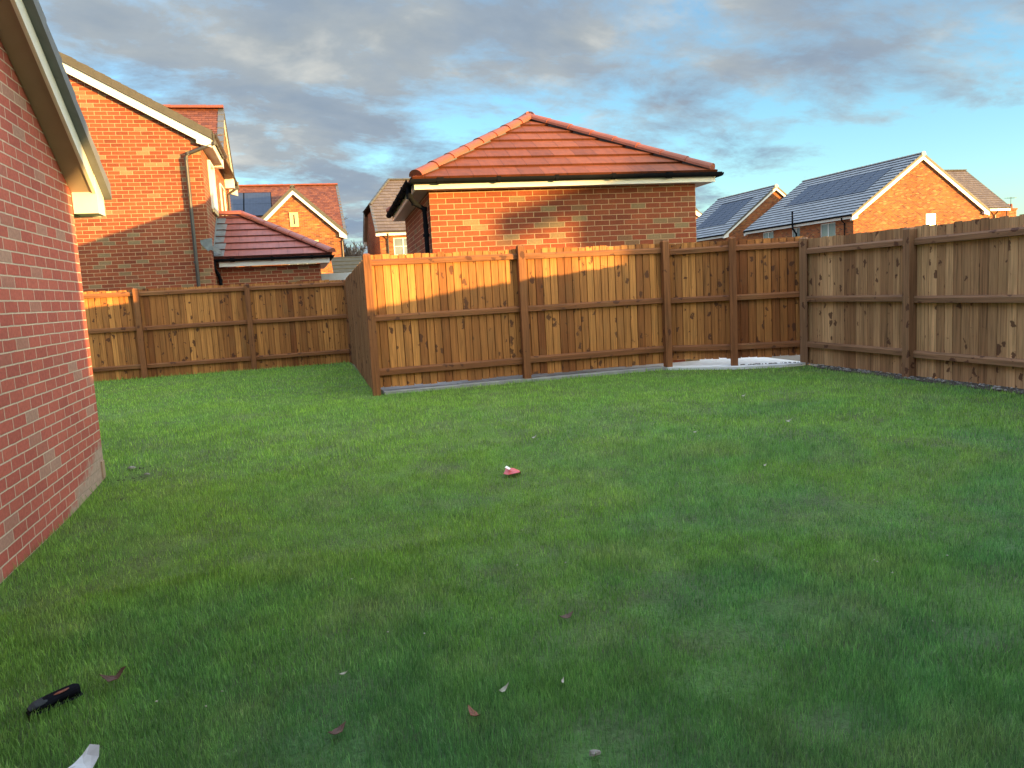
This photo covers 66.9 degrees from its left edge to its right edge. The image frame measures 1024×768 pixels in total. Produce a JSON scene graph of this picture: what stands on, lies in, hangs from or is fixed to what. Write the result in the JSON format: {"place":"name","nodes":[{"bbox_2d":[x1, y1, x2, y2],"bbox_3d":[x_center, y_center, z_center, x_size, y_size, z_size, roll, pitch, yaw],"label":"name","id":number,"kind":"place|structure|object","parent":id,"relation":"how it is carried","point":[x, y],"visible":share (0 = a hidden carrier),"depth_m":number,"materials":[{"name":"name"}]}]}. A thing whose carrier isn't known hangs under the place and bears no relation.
{"place":"outdoors","nodes":[
{"label":"outdoors","id":0,"kind":"place"},
{"bbox_2d":[117,466,150,499],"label":"soil clods","id":1,"kind":"object","parent":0,"point":[133,478],"visible":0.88,"depth_m":6.33,"materials":[{"name":"brown soil"}]},
{"bbox_2d":[0,360,1023,767],"bbox_3d":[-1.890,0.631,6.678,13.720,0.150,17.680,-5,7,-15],"label":"lawn","id":2,"kind":"structure","parent":0,"point":[706,634],"depth_m":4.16,"materials":[{"name":"green plant"}]},
{"bbox_2d":[26,683,82,715],"bbox_3d":[-1.642,1.127,2.777,0.078,0.048,0.178,3,9,41],"label":"tool handle","id":3,"kind":"object","parent":2,"relation":"on","point":[61,695],"visible":0.98,"depth_m":2.76,"materials":[{"name":"black plastic"}]},
{"bbox_2d":[68,744,98,767],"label":"paper scrap","id":4,"kind":"object","parent":2,"relation":"on","point":[88,758],"visible":1,"depth_m":2.37,"materials":[{"name":"white paper"}]},
{"bbox_2d":[99,666,125,681],"bbox_3d":[-1.493,1.085,2.896,0.039,0.036,0.089,4,10,44],"label":"dead leaf","id":5,"kind":"object","parent":2,"relation":"on","point":[110,677],"visible":1,"depth_m":2.90,"materials":[{"name":"brown plant"}]},
{"bbox_2d":[327,721,345,734],"bbox_3d":[-0.563,1.108,2.488,0.029,0.021,0.074,3,9,40],"label":"dead leaf","id":6,"kind":"object","parent":2,"relation":"on","point":[338,730],"visible":1,"depth_m":2.49,"materials":[{"name":"brown plant"}]},
{"bbox_2d":[345,261,371,387],"bbox_3d":[-2.508,-1.023,12.644,0.070,1.743,5.452,-5,7,-14],"label":"garden fence","id":7,"kind":"object","parent":2,"relation":"on","point":[357,315],"visible":0.91,"depth_m":12.03,"materials":[{"name":"brown wood"}]},
{"bbox_2d":[468,705,479,715],"bbox_3d":[-0.125,1.077,2.543,0.029,0.021,0.074,-8,8,-34],"label":"dead leaf","id":8,"kind":"object","parent":2,"relation":"on","point":[470,709],"visible":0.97,"depth_m":2.55,"materials":[{"name":"brown plant"}]},
{"bbox_2d":[499,682,508,691],"bbox_3d":[-0.031,1.043,2.659,0.012,0.025,0.055,2,9,39],"label":"pale scrap","id":9,"kind":"object","parent":2,"relation":"on","point":[503,688],"visible":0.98,"depth_m":2.66,"materials":[{"name":"white paper"}]},
{"bbox_2d":[504,466,520,474],"bbox_3d":[0.021,0.660,5.814,0.163,0.062,0.135,-2,18,-44],"label":"paper scrap","id":10,"kind":"object","parent":2,"relation":"on","point":[508,470],"visible":1,"depth_m":5.78,"materials":[{"name":"pink paper"}]},
{"bbox_2d":[110,396,947,706],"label":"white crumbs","id":11,"kind":"object","parent":2,"relation":"on","point":[600,498],"visible":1,"depth_m":3.70,"materials":[{"name":"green plant"}]},
{"bbox_2d":[558,611,572,618],"bbox_3d":[0.227,0.971,3.257,0.074,0.021,0.029,-7,8,-26],"label":"dead leaf","id":12,"kind":"object","parent":2,"relation":"on","point":[568,615],"visible":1,"depth_m":3.26,"materials":[{"name":"brown plant"}]},
{"bbox_2d":[589,749,600,756],"bbox_3d":[0.246,1.095,2.301,0.036,0.011,0.026,-2,7,10],"label":"stone","id":13,"kind":"object","parent":2,"relation":"on","point":[592,752],"visible":1,"depth_m":2.30,"materials":[{"name":"grey stone"}]},
{"bbox_2d":[814,365,1023,393],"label":"soil strip","id":14,"kind":"object","parent":2,"relation":"on","point":[885,374],"visible":0.53,"depth_m":8.48,"materials":[{"name":"brown soil"}]},
{"bbox_2d":[740,362,1023,392],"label":"pebbles","id":15,"kind":"object","parent":14,"relation":"on","point":[931,378],"visible":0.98,"depth_m":9.04,"materials":[{"name":"grey gravel"}]},
{"bbox_2d":[383,366,665,394],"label":"path","id":16,"kind":"structure","parent":0,"point":[505,381],"depth_m":10.52,"materials":[{"name":"grey concrete"}]},
{"bbox_2d":[39,0,1023,253],"label":"sky","id":17,"kind":"structure","parent":0,"point":[356,95],"materials":[{"name":"blue"}]},
{"bbox_2d":[353,355,821,369],"bbox_3d":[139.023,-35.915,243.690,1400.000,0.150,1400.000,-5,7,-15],"label":"ground","id":18,"kind":"structure","parent":0,"point":[793,357],"depth_m":12.05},
{"bbox_2d":[0,0,111,583],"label":"garage","id":19,"kind":"structure","parent":18,"relation":"on","point":[54,182],"depth_m":5.14,"materials":[{"name":"red brick"}]},
{"bbox_2d":[59,52,351,291],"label":"house","id":20,"kind":"structure","parent":18,"relation":"on","point":[168,220],"depth_m":15.39,"materials":[{"name":"red brick"}]},
{"bbox_2d":[207,160,218,216],"bbox_3d":[-6.638,-4.312,17.138,0.105,1.102,1.050,-5,7,-15],"label":"window","id":21,"kind":"structure","parent":20,"relation":"in","point":[211,172],"depth_m":17.18,"materials":[{"name":"white plastic"}]},
{"bbox_2d":[219,183,226,215],"bbox_3d":[-7.380,-4.483,19.757,0.105,1.092,1.300,-5,7,-15],"label":"window","id":22,"kind":"structure","parent":20,"relation":"in","point":[220,185],"depth_m":19.23,"materials":[{"name":"white plastic"}]},
{"bbox_2d":[83,280,352,381],"bbox_3d":[-5.974,-0.974,14.570,5.827,1.740,0.167,-5,7,-16],"label":"garden fence","id":23,"kind":"object","parent":18,"relation":"on","point":[143,332],"visible":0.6,"depth_m":14.71,"materials":[{"name":"brown wood"}]},
{"bbox_2d":[230,183,348,273],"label":"house","id":24,"kind":"structure","parent":18,"relation":"on","point":[313,211],"depth_m":40.15,"materials":[{"name":"orange brick"}]},
{"bbox_2d":[289,212,298,226],"bbox_3d":[-11.085,-8.367,39.403,0.430,0.720,0.054,-5,7,-15],"label":"slit window","id":25,"kind":"structure","parent":24,"relation":"in","point":[294,221],"depth_m":39.38,"materials":[{"name":"stone"}]},
{"bbox_2d":[331,256,361,272],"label":"outbuilding","id":26,"kind":"structure","parent":18,"relation":"on","point":[344,264],"depth_m":29.92,"materials":[{"name":"grey"}]},
{"bbox_2d":[343,216,365,256],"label":"bare tree","id":27,"kind":"object","parent":18,"relation":"on","point":[349,252],"visible":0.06,"depth_m":50.68,"materials":[{"name":"grey plant"}]},
{"bbox_2d":[363,178,409,255],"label":"house","id":28,"kind":"structure","parent":18,"relation":"on","point":[383,233],"depth_m":42.15,"materials":[{"name":"brown tile"}]},
{"bbox_2d":[393,237,406,254],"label":"window","id":29,"kind":"structure","parent":28,"relation":"in","point":[400,244],"depth_m":41.44,"materials":[{"name":"white plastic"}]},
{"bbox_2d":[362,240,672,395],"bbox_3d":[0.193,-0.909,10.477,4.255,1.920,0.184,-5,7,-16],"label":"garden fence","id":30,"kind":"object","parent":18,"relation":"on","point":[434,318],"visible":0.98,"depth_m":10.47,"materials":[{"name":"brown wood"}]},
{"bbox_2d":[386,111,723,368],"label":"garage","id":31,"kind":"structure","parent":18,"relation":"on","point":[529,180],"depth_m":11.09,"materials":[{"name":"red brick"}]},
{"bbox_2d":[696,208,701,218],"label":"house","id":32,"kind":"structure","parent":18,"relation":"on","point":[698,213],"depth_m":82.10,"materials":[{"name":"white brick"}]},
{"bbox_2d":[669,236,801,365],"bbox_3d":[3.110,-1.089,10.775,1.810,1.885,0.210,-2,7,12],"label":"garden fence","id":33,"kind":"object","parent":18,"relation":"on","point":[733,299],"visible":0.99,"depth_m":10.76,"materials":[{"name":"brown wood"}]},
{"bbox_2d":[696,184,786,241],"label":"house","id":34,"kind":"structure","parent":18,"relation":"on","point":[727,217],"depth_m":63.60,"materials":[{"name":"grey brick"}]},
{"bbox_2d":[743,151,990,238],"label":"house","id":35,"kind":"structure","parent":18,"relation":"on","point":[917,189],"depth_m":50.43,"materials":[{"name":"orange brick"}]},
{"bbox_2d":[763,231,772,238],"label":"window","id":36,"kind":"structure","parent":35,"relation":"in","point":[767,234],"depth_m":57.45,"materials":[{"name":"grey glass"}]},
{"bbox_2d":[792,227,799,236],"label":"window","id":37,"kind":"structure","parent":35,"relation":"in","point":[797,230],"depth_m":54.21,"materials":[{"name":"grey glass"}]},
{"bbox_2d":[821,222,834,236],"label":"window","id":38,"kind":"structure","parent":35,"relation":"in","point":[828,229],"depth_m":51.03,"materials":[{"name":"grey glass"}]},
{"bbox_2d":[926,214,935,224],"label":"window","id":39,"kind":"structure","parent":35,"relation":"in","point":[930,218],"depth_m":50.10,"materials":[{"name":"white plastic"}]},
{"bbox_2d":[799,214,1023,388],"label":"garden fence","id":40,"kind":"object","parent":18,"relation":"on","point":[944,301],"visible":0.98,"depth_m":8.67,"materials":[{"name":"brown wood"}]},
{"bbox_2d":[944,169,1011,217],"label":"house","id":41,"kind":"structure","parent":18,"relation":"on","point":[996,205],"depth_m":58.26,"materials":[{"name":"brown tile"}]},
{"bbox_2d":[1004,198,1017,216],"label":"chimney stack","id":42,"kind":"object","parent":18,"relation":"on","point":[1011,212],"visible":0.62,"depth_m":73.75,"materials":[{"name":"orange brick"}]},
{"bbox_2d":[381,357,805,393],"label":"paving","id":43,"kind":"structure","parent":0,"point":[715,364],"depth_m":10.96,"materials":[{"name":"concrete"}]}
]}

